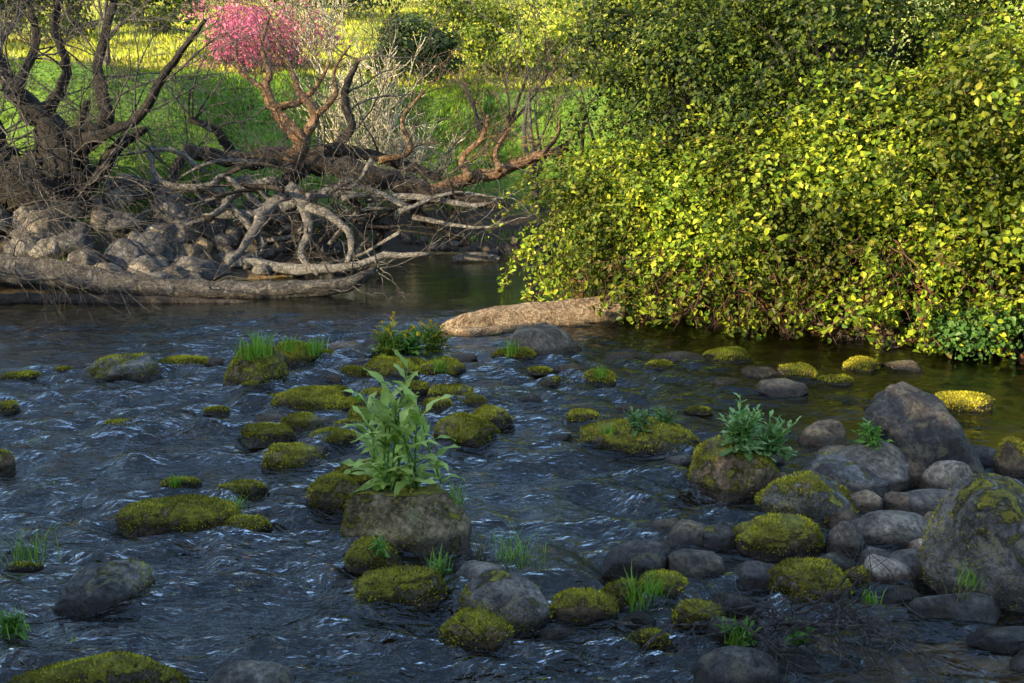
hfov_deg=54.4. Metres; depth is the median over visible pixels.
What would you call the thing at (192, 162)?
driftwood
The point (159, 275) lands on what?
boulder
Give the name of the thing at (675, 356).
boulder
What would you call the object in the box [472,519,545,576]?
grass tuft
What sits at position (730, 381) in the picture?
stone
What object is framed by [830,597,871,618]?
stone
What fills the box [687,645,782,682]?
stone
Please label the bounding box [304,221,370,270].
driftwood
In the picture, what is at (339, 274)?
stone
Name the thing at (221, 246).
stone
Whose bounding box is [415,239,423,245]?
stone
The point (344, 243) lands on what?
stone
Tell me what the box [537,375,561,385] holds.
stone
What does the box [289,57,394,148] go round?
bare shrub
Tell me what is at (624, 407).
stone
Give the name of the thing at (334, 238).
driftwood
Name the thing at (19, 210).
boulder
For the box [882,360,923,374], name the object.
stone
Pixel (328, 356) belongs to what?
stone
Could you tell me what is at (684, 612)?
stone
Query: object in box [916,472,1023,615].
boulder
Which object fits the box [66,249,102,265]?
boulder
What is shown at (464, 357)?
stone
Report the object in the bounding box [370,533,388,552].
grass tuft
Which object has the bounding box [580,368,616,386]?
stone
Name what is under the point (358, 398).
grass tuft
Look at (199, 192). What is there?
driftwood
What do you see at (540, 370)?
stone
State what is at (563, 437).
stone
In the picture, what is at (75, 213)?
boulder
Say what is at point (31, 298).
log
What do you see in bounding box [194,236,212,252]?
stone
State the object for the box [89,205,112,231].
boulder
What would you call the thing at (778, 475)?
stone
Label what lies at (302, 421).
stone
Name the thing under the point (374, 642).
ground
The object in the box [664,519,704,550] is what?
stone
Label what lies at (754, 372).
stone
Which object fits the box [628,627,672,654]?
stone
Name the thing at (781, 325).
stone
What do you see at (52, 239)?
boulder
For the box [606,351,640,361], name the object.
stone
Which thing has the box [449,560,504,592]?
stone
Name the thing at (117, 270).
boulder
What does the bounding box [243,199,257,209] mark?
stone
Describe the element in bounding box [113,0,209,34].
shrub
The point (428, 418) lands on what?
stone
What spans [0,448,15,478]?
stone
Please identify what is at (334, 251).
stone
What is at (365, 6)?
shrub
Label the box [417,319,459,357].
flowering plant
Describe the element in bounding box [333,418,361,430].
stone
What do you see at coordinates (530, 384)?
water
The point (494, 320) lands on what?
boulder
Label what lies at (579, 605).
stone
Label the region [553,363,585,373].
stone
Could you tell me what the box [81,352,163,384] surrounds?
boulder
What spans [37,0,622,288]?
fallen tree
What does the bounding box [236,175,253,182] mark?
stone
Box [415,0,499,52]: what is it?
shrub
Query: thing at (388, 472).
leafy plant
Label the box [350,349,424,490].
leafy plant
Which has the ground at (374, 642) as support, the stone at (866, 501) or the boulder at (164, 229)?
the boulder at (164, 229)
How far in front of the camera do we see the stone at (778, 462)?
6.83 m
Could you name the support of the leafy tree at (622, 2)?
on the ground at (374, 642)
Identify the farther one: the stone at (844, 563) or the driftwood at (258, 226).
the driftwood at (258, 226)
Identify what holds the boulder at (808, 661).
on the water
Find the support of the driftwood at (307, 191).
on the driftwood at (350, 192)
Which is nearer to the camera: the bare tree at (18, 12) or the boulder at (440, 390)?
the boulder at (440, 390)
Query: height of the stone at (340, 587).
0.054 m
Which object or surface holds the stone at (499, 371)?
on the water
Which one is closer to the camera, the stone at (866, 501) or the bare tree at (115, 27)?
the stone at (866, 501)
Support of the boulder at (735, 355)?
on the water
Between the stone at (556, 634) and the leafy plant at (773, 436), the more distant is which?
the leafy plant at (773, 436)
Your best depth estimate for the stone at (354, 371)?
9.47 m
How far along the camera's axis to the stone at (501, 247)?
19.58 m
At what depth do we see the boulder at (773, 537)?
5.41 m
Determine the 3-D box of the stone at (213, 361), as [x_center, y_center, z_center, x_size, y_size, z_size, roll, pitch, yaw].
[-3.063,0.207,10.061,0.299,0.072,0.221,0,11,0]
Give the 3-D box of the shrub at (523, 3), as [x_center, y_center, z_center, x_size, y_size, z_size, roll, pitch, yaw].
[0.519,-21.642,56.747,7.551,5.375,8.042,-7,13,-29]
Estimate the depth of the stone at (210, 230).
17.03 m
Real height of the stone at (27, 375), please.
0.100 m
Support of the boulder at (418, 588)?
on the water
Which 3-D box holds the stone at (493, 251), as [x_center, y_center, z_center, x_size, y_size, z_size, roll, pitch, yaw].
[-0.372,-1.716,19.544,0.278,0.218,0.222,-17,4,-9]
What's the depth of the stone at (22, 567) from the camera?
5.21 m
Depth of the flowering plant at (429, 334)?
10.86 m
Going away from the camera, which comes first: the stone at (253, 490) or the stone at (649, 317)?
the stone at (253, 490)
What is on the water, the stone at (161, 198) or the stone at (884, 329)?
the stone at (884, 329)
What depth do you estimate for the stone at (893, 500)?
6.02 m
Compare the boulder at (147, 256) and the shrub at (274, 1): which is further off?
the shrub at (274, 1)
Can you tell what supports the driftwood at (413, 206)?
on the driftwood at (411, 196)
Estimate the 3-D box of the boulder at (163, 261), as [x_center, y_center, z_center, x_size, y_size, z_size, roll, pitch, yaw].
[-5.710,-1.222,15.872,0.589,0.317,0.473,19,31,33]
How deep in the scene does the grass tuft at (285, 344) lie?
10.00 m
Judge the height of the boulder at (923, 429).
0.834 m
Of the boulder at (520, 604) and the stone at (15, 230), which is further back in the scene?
the stone at (15, 230)
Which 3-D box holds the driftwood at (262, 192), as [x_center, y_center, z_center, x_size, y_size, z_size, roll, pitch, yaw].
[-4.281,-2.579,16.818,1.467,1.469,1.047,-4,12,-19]
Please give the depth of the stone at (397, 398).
8.59 m
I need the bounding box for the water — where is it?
[0,254,1023,682]
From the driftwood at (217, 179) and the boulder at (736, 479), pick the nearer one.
the boulder at (736, 479)
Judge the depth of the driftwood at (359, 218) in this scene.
16.87 m
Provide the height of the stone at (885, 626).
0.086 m
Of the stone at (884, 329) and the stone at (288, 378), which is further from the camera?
the stone at (884, 329)
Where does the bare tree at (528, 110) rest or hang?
on the ground at (374, 642)
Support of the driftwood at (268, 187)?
on the driftwood at (217, 179)
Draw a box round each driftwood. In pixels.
[112,114,207,173]
[112,167,225,214]
[129,124,285,226]
[131,170,214,221]
[153,140,264,202]
[153,161,284,204]
[184,147,249,225]
[185,175,279,230]
[187,192,220,243]
[192,186,288,266]
[194,207,300,277]
[201,136,350,219]
[204,200,303,243]
[213,154,331,227]
[219,111,334,178]
[219,145,304,228]
[221,198,274,279]
[231,169,309,233]
[237,200,335,246]
[241,208,449,301]
[264,174,330,276]
[266,213,298,250]
[271,210,400,260]
[274,137,382,222]
[274,141,358,203]
[274,210,365,262]
[280,231,332,263]
[286,224,400,270]
[288,184,388,231]
[289,162,385,224]
[296,186,369,268]
[304,161,390,251]
[304,170,429,210]
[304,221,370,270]
[309,158,373,199]
[320,180,459,255]
[330,143,402,258]
[333,144,431,231]
[335,178,451,265]
[364,149,531,247]
[371,156,470,221]
[398,178,531,215]
[403,155,488,249]
[412,192,546,254]
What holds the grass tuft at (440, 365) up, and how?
on the boulder at (454, 367)
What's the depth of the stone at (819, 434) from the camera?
7.37 m
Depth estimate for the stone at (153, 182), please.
17.35 m
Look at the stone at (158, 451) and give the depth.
7.12 m
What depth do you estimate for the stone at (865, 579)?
5.00 m
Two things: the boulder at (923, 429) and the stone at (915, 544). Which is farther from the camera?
the boulder at (923, 429)
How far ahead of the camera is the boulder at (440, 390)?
8.75 m
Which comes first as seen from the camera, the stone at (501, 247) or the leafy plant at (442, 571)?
the leafy plant at (442, 571)
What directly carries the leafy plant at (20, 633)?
on the water
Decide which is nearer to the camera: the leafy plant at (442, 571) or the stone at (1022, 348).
the leafy plant at (442, 571)
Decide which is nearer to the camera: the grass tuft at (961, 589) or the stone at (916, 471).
the grass tuft at (961, 589)
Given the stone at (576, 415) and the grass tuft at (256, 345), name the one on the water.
the stone at (576, 415)
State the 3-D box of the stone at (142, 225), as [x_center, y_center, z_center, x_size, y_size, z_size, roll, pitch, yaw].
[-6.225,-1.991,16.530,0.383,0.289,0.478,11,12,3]
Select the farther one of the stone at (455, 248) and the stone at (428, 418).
the stone at (455, 248)
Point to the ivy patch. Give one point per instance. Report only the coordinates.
(963, 333)
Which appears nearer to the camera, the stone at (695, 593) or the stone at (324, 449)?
the stone at (695, 593)
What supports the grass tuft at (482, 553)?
on the water
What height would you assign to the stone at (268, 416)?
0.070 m
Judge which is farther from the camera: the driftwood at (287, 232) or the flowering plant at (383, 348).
the driftwood at (287, 232)
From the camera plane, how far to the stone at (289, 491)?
6.24 m
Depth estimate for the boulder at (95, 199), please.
16.47 m
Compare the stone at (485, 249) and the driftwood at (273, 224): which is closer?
the driftwood at (273, 224)
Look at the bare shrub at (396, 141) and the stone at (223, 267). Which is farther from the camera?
the bare shrub at (396, 141)
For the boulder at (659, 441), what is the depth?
7.20 m
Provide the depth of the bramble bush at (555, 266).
12.88 m
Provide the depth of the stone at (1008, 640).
4.41 m
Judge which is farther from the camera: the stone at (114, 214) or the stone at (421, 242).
the stone at (421, 242)
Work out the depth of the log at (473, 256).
18.25 m
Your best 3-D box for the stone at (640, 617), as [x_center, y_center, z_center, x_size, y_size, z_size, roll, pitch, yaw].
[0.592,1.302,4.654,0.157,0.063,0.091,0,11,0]
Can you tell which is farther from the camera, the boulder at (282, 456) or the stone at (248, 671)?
the boulder at (282, 456)
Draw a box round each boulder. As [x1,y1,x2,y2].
[0,209,11,232]
[3,235,39,257]
[5,650,190,682]
[11,202,54,228]
[22,210,69,234]
[29,236,67,258]
[51,200,84,220]
[52,558,157,624]
[55,231,94,252]
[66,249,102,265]
[72,195,104,214]
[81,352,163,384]
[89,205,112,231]
[94,263,122,269]
[103,238,145,269]
[105,212,140,231]
[107,174,147,199]
[114,493,242,540]
[116,269,131,274]
[127,258,163,274]
[128,254,166,266]
[135,232,175,263]
[144,223,163,234]
[145,271,174,278]
[152,200,188,222]
[155,256,168,265]
[158,223,176,244]
[158,354,210,369]
[162,266,193,278]
[169,210,187,222]
[170,219,203,243]
[171,256,220,280]
[175,243,207,257]
[187,210,205,235]
[219,344,287,395]
[239,421,297,448]
[260,442,328,475]
[270,385,345,414]
[328,340,373,357]
[339,484,476,574]
[350,563,452,617]
[363,355,419,383]
[376,337,418,355]
[419,355,466,381]
[425,383,480,400]
[430,412,503,453]
[440,296,625,336]
[457,569,552,645]
[464,380,514,394]
[491,346,536,361]
[509,324,582,364]
[578,416,699,458]
[652,351,706,363]
[688,434,779,513]
[701,346,752,364]
[732,512,825,564]
[751,378,808,398]
[754,470,859,530]
[766,651,854,674]
[800,452,888,498]
[832,440,910,492]
[856,510,928,553]
[864,381,985,473]
[905,489,947,516]
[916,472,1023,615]
[935,389,994,417]
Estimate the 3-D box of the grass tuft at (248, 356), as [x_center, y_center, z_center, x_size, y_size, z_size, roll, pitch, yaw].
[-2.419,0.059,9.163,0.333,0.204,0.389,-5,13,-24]
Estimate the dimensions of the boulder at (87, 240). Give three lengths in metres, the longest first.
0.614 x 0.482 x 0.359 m
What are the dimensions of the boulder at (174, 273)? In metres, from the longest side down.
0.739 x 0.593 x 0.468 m
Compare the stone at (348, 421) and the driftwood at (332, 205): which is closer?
the stone at (348, 421)
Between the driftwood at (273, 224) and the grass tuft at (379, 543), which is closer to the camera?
the grass tuft at (379, 543)
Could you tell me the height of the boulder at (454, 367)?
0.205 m
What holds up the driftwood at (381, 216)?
on the driftwood at (373, 223)
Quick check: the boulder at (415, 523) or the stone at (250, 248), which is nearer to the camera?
the boulder at (415, 523)
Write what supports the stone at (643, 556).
on the water
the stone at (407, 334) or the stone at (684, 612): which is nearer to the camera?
the stone at (684, 612)
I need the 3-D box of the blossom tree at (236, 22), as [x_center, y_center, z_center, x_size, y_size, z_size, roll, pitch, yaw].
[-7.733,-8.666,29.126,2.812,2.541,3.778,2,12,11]
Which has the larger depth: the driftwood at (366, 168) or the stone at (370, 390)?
the driftwood at (366, 168)
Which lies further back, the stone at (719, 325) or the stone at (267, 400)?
the stone at (719, 325)
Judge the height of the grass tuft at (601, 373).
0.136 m
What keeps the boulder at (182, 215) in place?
on the ground at (374, 642)
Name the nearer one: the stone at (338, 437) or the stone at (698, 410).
the stone at (338, 437)
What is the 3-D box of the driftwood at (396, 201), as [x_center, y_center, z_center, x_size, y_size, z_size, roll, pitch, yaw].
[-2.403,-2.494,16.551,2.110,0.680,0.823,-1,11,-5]
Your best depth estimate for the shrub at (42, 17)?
39.95 m
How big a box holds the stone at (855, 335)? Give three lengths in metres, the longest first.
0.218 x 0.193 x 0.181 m
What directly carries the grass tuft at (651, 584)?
on the stone at (681, 585)
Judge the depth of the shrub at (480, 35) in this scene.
31.16 m
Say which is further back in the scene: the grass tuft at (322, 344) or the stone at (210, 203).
the stone at (210, 203)
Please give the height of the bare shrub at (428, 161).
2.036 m
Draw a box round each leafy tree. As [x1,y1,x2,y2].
[539,0,841,221]
[586,0,906,128]
[627,0,1023,219]
[852,0,1023,123]
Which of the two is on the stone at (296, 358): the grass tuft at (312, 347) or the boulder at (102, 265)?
the grass tuft at (312, 347)
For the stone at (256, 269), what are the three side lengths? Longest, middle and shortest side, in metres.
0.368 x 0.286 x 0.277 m
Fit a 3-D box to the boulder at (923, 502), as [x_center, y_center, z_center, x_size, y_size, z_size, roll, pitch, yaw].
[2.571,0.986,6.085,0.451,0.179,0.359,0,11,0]
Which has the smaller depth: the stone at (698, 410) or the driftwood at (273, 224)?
the stone at (698, 410)
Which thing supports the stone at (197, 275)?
on the ground at (374, 642)
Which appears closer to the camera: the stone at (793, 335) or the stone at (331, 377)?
the stone at (331, 377)
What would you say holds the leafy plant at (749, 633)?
on the water
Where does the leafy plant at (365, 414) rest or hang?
on the boulder at (415, 523)
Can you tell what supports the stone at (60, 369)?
on the water
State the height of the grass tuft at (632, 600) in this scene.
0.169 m
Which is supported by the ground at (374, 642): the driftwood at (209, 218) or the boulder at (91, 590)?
the driftwood at (209, 218)
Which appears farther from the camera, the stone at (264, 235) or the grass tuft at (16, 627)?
the stone at (264, 235)
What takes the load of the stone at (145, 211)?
on the ground at (374, 642)
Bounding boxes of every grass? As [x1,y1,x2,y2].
[0,55,699,219]
[3,0,874,88]
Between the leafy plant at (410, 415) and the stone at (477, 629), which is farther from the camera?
the leafy plant at (410, 415)
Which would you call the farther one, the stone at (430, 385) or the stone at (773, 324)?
the stone at (773, 324)
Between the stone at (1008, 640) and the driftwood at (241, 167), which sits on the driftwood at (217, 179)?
the driftwood at (241, 167)
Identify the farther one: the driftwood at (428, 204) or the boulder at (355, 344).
the driftwood at (428, 204)
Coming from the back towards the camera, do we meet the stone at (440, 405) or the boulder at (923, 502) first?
the stone at (440, 405)
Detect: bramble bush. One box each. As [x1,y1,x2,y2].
[485,89,776,326]
[544,92,955,343]
[687,46,1023,362]
[843,1,1023,347]
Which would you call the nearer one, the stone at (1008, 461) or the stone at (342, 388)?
the stone at (1008, 461)
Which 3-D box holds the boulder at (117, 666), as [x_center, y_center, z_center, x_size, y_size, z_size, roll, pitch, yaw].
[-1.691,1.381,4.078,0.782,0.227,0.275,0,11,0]
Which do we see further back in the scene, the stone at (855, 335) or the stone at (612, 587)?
the stone at (855, 335)
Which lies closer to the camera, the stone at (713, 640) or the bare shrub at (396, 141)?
the stone at (713, 640)
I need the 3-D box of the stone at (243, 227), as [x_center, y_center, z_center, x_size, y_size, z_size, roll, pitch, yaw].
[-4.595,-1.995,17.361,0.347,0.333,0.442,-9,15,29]
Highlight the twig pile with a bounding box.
[588,528,952,682]
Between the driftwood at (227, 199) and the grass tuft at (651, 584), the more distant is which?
the driftwood at (227, 199)
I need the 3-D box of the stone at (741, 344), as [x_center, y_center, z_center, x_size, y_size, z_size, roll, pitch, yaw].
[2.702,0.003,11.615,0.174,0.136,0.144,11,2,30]
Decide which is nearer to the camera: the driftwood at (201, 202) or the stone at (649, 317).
the stone at (649, 317)
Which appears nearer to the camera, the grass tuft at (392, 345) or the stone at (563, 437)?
the stone at (563, 437)
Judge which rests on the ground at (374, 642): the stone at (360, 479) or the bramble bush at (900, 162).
the bramble bush at (900, 162)
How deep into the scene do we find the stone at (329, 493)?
6.05 m
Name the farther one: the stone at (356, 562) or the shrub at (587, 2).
the shrub at (587, 2)
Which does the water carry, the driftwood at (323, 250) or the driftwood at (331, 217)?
the driftwood at (331, 217)
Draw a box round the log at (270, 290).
[0,181,474,320]
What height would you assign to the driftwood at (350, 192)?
1.521 m
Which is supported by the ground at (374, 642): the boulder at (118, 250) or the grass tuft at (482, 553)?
the boulder at (118, 250)
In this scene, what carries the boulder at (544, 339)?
in the water
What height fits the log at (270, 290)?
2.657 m
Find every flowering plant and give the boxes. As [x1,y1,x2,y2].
[365,311,402,356]
[383,321,431,357]
[411,321,448,347]
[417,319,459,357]
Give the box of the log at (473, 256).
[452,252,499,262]
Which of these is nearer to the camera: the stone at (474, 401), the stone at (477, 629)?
the stone at (477, 629)
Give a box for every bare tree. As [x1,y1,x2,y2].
[0,0,82,53]
[82,0,228,65]
[346,0,610,153]
[449,0,656,212]
[496,0,854,241]
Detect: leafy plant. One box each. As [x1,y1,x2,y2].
[0,609,30,640]
[333,368,411,481]
[343,453,437,493]
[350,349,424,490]
[358,535,388,557]
[374,380,464,497]
[430,552,453,581]
[623,406,655,436]
[650,407,683,425]
[714,614,761,648]
[716,393,768,461]
[752,410,800,462]
[779,618,819,650]
[849,418,895,449]
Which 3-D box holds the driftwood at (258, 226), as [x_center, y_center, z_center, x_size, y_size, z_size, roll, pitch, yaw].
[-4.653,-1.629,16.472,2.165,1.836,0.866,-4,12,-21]
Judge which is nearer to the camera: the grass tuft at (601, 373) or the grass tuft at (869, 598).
the grass tuft at (869, 598)
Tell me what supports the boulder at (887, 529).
on the water
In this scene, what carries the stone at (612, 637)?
in the water
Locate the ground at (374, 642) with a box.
[0,0,1023,682]
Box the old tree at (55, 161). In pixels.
[0,0,443,355]
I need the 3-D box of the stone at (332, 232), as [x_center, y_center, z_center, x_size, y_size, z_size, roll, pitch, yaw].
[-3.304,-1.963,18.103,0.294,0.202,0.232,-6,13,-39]
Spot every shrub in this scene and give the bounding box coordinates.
[0,0,98,45]
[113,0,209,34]
[218,0,283,10]
[263,0,357,75]
[281,0,408,17]
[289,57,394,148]
[325,31,435,152]
[334,97,441,214]
[349,121,428,218]
[365,12,465,85]
[388,115,468,182]
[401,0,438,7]
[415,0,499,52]
[453,2,547,76]
[461,0,572,9]
[472,0,582,32]
[493,11,588,83]
[527,0,666,76]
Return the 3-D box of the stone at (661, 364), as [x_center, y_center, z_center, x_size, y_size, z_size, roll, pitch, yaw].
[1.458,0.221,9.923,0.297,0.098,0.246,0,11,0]
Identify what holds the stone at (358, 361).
on the water
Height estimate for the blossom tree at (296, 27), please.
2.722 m
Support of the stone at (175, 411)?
on the water
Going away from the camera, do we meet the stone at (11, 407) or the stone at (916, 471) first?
the stone at (916, 471)
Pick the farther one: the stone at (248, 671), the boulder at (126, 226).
the boulder at (126, 226)
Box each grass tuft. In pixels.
[0,520,61,568]
[0,607,32,638]
[9,520,56,562]
[168,471,183,487]
[225,494,252,514]
[232,336,264,360]
[242,326,280,357]
[270,335,297,351]
[295,337,324,355]
[307,335,329,351]
[352,388,367,400]
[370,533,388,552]
[379,326,399,352]
[423,544,453,575]
[432,356,448,372]
[433,477,469,512]
[440,470,467,499]
[466,529,492,560]
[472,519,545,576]
[488,334,521,356]
[590,364,607,377]
[600,420,619,434]
[616,561,685,612]
[641,567,680,599]
[716,613,755,646]
[858,585,887,603]
[941,577,990,600]
[954,560,983,590]
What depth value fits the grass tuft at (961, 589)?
4.66 m
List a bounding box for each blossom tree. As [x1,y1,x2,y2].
[179,0,279,67]
[200,0,304,75]
[246,0,356,72]
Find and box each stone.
[0,369,42,381]
[0,399,20,415]
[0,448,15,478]
[4,560,43,572]
[10,227,30,238]
[35,227,56,238]
[53,365,75,372]
[68,221,90,231]
[71,226,93,237]
[102,418,144,430]
[103,188,132,207]
[110,210,125,216]
[128,230,139,240]
[132,213,149,230]
[140,205,158,218]
[140,449,165,456]
[147,179,160,192]
[153,187,171,198]
[153,195,170,204]
[155,408,194,418]
[158,475,202,493]
[163,233,175,244]
[167,263,184,267]
[168,190,187,204]
[189,271,203,278]
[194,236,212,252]
[199,252,211,260]
[202,187,215,206]
[202,405,231,415]
[206,219,225,235]
[206,660,298,682]
[207,357,224,365]
[209,272,214,280]
[210,233,237,248]
[213,187,226,192]
[213,190,222,206]
[216,244,224,251]
[217,478,270,502]
[217,514,273,536]
[218,264,231,275]
[223,247,234,251]
[225,226,241,241]
[227,579,266,592]
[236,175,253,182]
[238,379,261,393]
[239,219,252,234]
[242,263,252,269]
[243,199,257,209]
[244,230,270,243]
[246,239,258,252]
[251,263,270,275]
[254,411,284,421]
[260,245,274,258]
[264,393,277,403]
[267,217,278,224]
[269,240,286,251]
[273,487,308,503]
[275,340,317,370]
[279,411,323,431]
[281,262,303,277]
[283,369,297,381]
[304,426,360,449]
[305,472,359,522]
[312,445,327,454]
[316,348,336,362]
[319,225,336,234]
[319,373,344,381]
[319,416,337,427]
[323,229,338,237]
[327,384,352,396]
[329,248,338,254]
[330,242,341,251]
[330,460,388,485]
[332,271,347,277]
[332,579,355,592]
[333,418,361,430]
[340,364,366,379]
[341,240,361,252]
[342,536,401,575]
[343,395,367,412]
[347,404,380,428]
[349,358,371,366]
[361,387,391,399]
[362,336,381,345]
[395,394,418,403]
[397,380,428,394]
[398,330,427,339]
[402,234,412,244]
[407,357,425,365]
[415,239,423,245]
[416,410,435,421]
[416,462,445,471]
[419,236,427,243]
[422,397,454,412]
[427,383,441,392]
[428,243,441,250]
[438,606,515,660]
[441,244,452,251]
[447,241,463,246]
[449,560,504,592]
[450,352,476,361]
[453,245,458,251]
[454,391,486,407]
[468,242,479,251]
[472,404,513,431]
[482,246,489,251]
[487,248,499,255]
[487,368,512,375]
[497,245,504,254]
[511,236,518,245]
[517,393,541,401]
[525,366,553,375]
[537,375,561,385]
[538,626,580,642]
[547,434,571,441]
[550,587,618,633]
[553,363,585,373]
[561,407,605,427]
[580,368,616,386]
[595,629,623,643]
[600,540,669,581]
[601,577,650,613]
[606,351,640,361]
[616,403,641,411]
[622,611,655,628]
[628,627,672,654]
[638,569,689,610]
[640,518,679,539]
[644,359,672,369]
[644,540,672,554]
[646,314,664,327]
[659,455,691,475]
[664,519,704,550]
[667,548,728,591]
[667,598,725,635]
[683,405,712,415]
[686,586,702,600]
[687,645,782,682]
[700,616,758,647]
[702,524,735,552]
[708,592,755,617]
[712,377,741,386]
[714,321,728,333]
[722,561,774,596]
[736,337,750,346]
[740,366,779,378]
[750,323,766,334]
[767,320,784,333]
[767,556,856,613]
[769,472,788,483]
[770,455,785,471]
[775,323,786,333]
[776,326,792,338]
[776,362,817,381]
[782,329,803,340]
[798,419,847,451]
[800,321,812,331]
[814,552,856,572]
[815,445,847,457]
[816,373,853,386]
[824,521,865,563]
[826,510,859,530]
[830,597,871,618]
[832,331,854,343]
[840,355,882,375]
[844,564,879,596]
[848,489,883,517]
[849,617,899,638]
[850,517,862,526]
[854,330,861,338]
[855,330,867,343]
[857,547,889,566]
[860,403,871,409]
[861,554,915,592]
[873,322,892,338]
[874,336,906,350]
[877,588,920,609]
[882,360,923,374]
[883,491,913,511]
[888,549,920,584]
[900,334,922,348]
[906,457,924,489]
[906,538,921,548]
[907,593,1000,636]
[919,460,973,489]
[924,511,934,522]
[965,626,1023,654]
[967,349,987,357]
[971,444,996,472]
[991,435,1023,481]
[1015,339,1023,352]
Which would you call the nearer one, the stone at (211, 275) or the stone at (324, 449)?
the stone at (324, 449)
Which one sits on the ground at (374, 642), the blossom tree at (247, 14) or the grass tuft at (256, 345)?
the blossom tree at (247, 14)
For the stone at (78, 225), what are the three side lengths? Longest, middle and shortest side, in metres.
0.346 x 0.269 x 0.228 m
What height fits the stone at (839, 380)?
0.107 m
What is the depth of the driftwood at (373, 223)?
17.10 m
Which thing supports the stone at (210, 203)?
on the ground at (374, 642)
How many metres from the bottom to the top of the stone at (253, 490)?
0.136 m
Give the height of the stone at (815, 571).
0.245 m
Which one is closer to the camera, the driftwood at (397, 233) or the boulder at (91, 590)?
the boulder at (91, 590)
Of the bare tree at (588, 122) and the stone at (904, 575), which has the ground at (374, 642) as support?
the bare tree at (588, 122)
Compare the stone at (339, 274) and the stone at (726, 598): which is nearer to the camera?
the stone at (726, 598)
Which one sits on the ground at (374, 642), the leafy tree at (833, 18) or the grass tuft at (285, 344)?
the leafy tree at (833, 18)
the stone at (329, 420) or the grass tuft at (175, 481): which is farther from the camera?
the stone at (329, 420)
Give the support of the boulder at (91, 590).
in the water
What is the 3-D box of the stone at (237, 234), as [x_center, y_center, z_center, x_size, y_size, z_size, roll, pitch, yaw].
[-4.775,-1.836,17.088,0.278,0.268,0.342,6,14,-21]
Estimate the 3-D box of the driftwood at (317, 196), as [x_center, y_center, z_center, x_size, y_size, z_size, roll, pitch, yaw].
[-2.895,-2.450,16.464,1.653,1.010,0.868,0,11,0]
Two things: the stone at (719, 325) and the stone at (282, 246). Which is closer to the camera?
the stone at (719, 325)
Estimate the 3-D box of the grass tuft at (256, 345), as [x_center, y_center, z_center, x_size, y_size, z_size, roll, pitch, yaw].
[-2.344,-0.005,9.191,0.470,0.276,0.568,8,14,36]
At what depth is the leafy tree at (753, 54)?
13.85 m
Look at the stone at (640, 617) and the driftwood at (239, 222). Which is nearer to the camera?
the stone at (640, 617)
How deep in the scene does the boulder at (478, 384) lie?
8.93 m
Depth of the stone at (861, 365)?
9.71 m
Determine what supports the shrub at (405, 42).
on the ground at (374, 642)
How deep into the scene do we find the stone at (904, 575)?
5.02 m
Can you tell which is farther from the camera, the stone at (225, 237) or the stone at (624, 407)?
the stone at (225, 237)
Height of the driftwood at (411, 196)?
1.675 m
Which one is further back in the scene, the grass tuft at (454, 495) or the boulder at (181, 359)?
the boulder at (181, 359)
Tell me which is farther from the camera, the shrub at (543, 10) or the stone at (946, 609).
the shrub at (543, 10)
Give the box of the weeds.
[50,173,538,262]
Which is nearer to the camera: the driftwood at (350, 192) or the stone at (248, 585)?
the stone at (248, 585)
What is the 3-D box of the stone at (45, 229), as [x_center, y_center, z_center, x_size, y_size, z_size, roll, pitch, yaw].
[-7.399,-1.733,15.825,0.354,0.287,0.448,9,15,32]
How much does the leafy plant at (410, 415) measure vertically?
0.648 m
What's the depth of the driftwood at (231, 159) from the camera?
16.76 m
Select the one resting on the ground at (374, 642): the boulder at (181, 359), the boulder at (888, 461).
the boulder at (888, 461)
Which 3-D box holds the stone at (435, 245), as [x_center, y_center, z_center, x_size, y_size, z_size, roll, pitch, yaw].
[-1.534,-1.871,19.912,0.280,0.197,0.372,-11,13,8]
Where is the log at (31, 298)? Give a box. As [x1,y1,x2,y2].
[0,292,250,306]
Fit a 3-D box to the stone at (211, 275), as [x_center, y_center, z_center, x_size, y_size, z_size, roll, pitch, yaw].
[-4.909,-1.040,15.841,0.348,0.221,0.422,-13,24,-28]
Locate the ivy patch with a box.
[908,292,1023,364]
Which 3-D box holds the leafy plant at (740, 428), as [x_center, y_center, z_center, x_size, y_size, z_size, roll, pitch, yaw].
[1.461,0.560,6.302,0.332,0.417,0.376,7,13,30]
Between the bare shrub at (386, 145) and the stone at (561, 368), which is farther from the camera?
the bare shrub at (386, 145)
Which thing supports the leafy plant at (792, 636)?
on the water
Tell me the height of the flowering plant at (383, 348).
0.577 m
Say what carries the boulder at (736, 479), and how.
in the water
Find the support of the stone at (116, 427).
on the water
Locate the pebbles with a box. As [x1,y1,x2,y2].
[532,362,1023,682]
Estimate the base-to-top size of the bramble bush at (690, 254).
2.843 m
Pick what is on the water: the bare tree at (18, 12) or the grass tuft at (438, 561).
the grass tuft at (438, 561)
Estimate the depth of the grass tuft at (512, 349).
10.23 m
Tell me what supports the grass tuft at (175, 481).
on the stone at (190, 482)
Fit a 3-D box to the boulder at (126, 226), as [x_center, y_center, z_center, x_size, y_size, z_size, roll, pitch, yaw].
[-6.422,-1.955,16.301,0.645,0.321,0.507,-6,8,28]
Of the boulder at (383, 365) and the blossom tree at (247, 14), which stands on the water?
the boulder at (383, 365)
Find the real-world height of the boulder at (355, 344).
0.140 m
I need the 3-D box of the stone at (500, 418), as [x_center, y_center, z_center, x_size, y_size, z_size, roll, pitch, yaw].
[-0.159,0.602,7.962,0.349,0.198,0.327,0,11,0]
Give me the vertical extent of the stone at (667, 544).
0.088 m
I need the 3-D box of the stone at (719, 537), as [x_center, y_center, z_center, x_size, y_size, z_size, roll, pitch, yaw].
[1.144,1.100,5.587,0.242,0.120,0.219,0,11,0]
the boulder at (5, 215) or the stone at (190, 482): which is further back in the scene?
the boulder at (5, 215)
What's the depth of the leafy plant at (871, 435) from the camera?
6.55 m
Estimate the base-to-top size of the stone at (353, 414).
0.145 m
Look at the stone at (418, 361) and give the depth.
9.89 m

